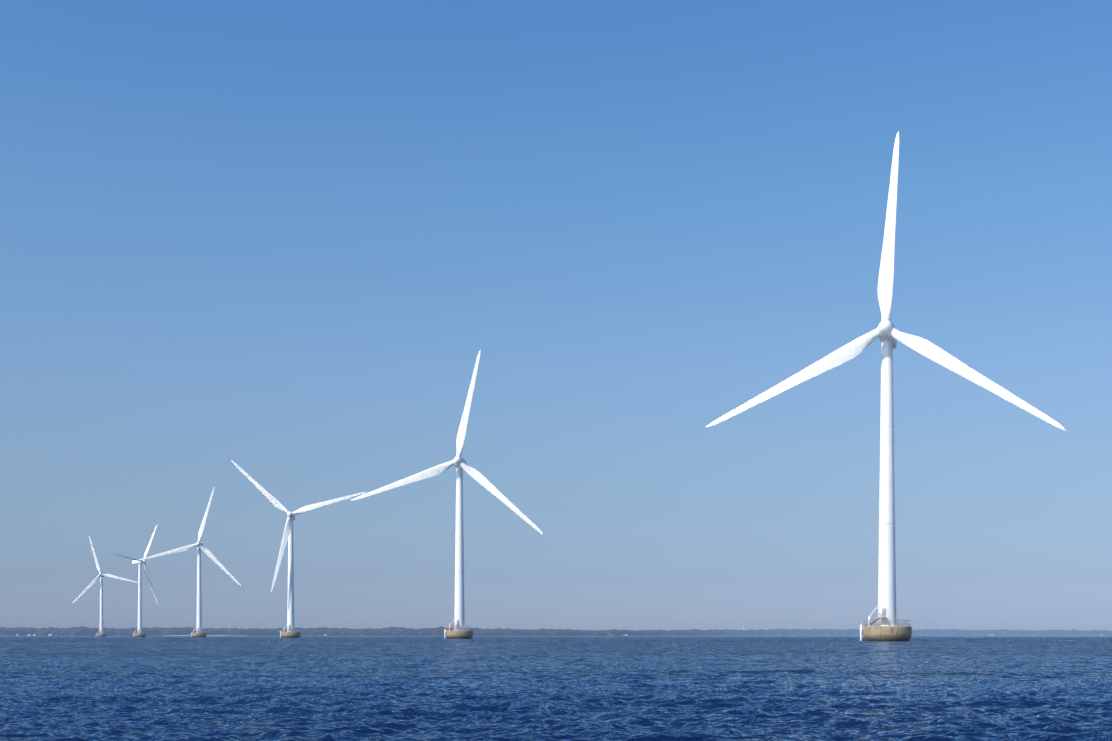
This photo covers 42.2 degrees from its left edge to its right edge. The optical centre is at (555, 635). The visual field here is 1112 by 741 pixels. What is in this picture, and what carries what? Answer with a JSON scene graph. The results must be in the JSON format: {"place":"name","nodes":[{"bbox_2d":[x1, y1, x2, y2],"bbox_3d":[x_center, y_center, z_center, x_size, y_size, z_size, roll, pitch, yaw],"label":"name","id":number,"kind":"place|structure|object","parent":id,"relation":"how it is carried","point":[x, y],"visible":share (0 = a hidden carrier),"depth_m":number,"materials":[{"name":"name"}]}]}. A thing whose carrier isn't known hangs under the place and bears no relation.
{"place":"outdoors","nodes":[
{"label":"outdoors","id":0,"kind":"place"},
{"bbox_2d":[0,636,1111,740],"bbox_3d":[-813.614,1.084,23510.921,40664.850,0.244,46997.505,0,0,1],"label":"sea","id":1,"kind":"structure","parent":0,"point":[561,688],"depth_m":28.28,"materials":[{"name":"liquid"}]},
{"bbox_2d":[73,536,137,636],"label":"wind turbine","id":2,"kind":"object","parent":1,"relation":"in","point":[94,581],"visible":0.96,"depth_m":1487.18,"materials":[{"name":"white paint"}]},
{"bbox_2d":[114,525,158,636],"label":"wind turbine","id":3,"kind":"object","parent":1,"relation":"in","point":[139,633],"visible":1,"depth_m":1229.88,"materials":[{"name":"white paint"}]},
{"bbox_2d":[139,487,240,636],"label":"wind turbine","id":4,"kind":"object","parent":1,"relation":"in","point":[200,547],"visible":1,"depth_m":998.32,"materials":[{"name":"white paint"}]},
{"bbox_2d":[231,460,366,637],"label":"wind turbine","id":5,"kind":"object","parent":1,"relation":"in","point":[288,537],"visible":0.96,"depth_m":753.53,"materials":[{"name":"white paint"}]},
{"bbox_2d":[352,349,542,638],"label":"wind turbine","id":6,"kind":"object","parent":1,"relation":"in","point":[459,631],"visible":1,"depth_m":523.92,"materials":[{"name":"white paint"}]},
{"bbox_2d":[706,131,1065,640],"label":"wind turbine","id":7,"kind":"object","parent":1,"relation":"in","point":[889,336],"visible":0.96,"depth_m":298.59,"materials":[{"name":"white paint"}]},
{"bbox_2d":[0,626,1111,635],"bbox_3d":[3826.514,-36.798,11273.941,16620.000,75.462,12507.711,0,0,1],"label":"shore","id":8,"kind":"structure","parent":0,"point":[174,631],"depth_m":5244.77,"materials":[{"name":"grey"}]},
{"bbox_2d":[0,0,1111,630],"label":"sky","id":9,"kind":"structure","parent":0,"point":[284,241],"materials":[{"name":"blue"}]}
]}

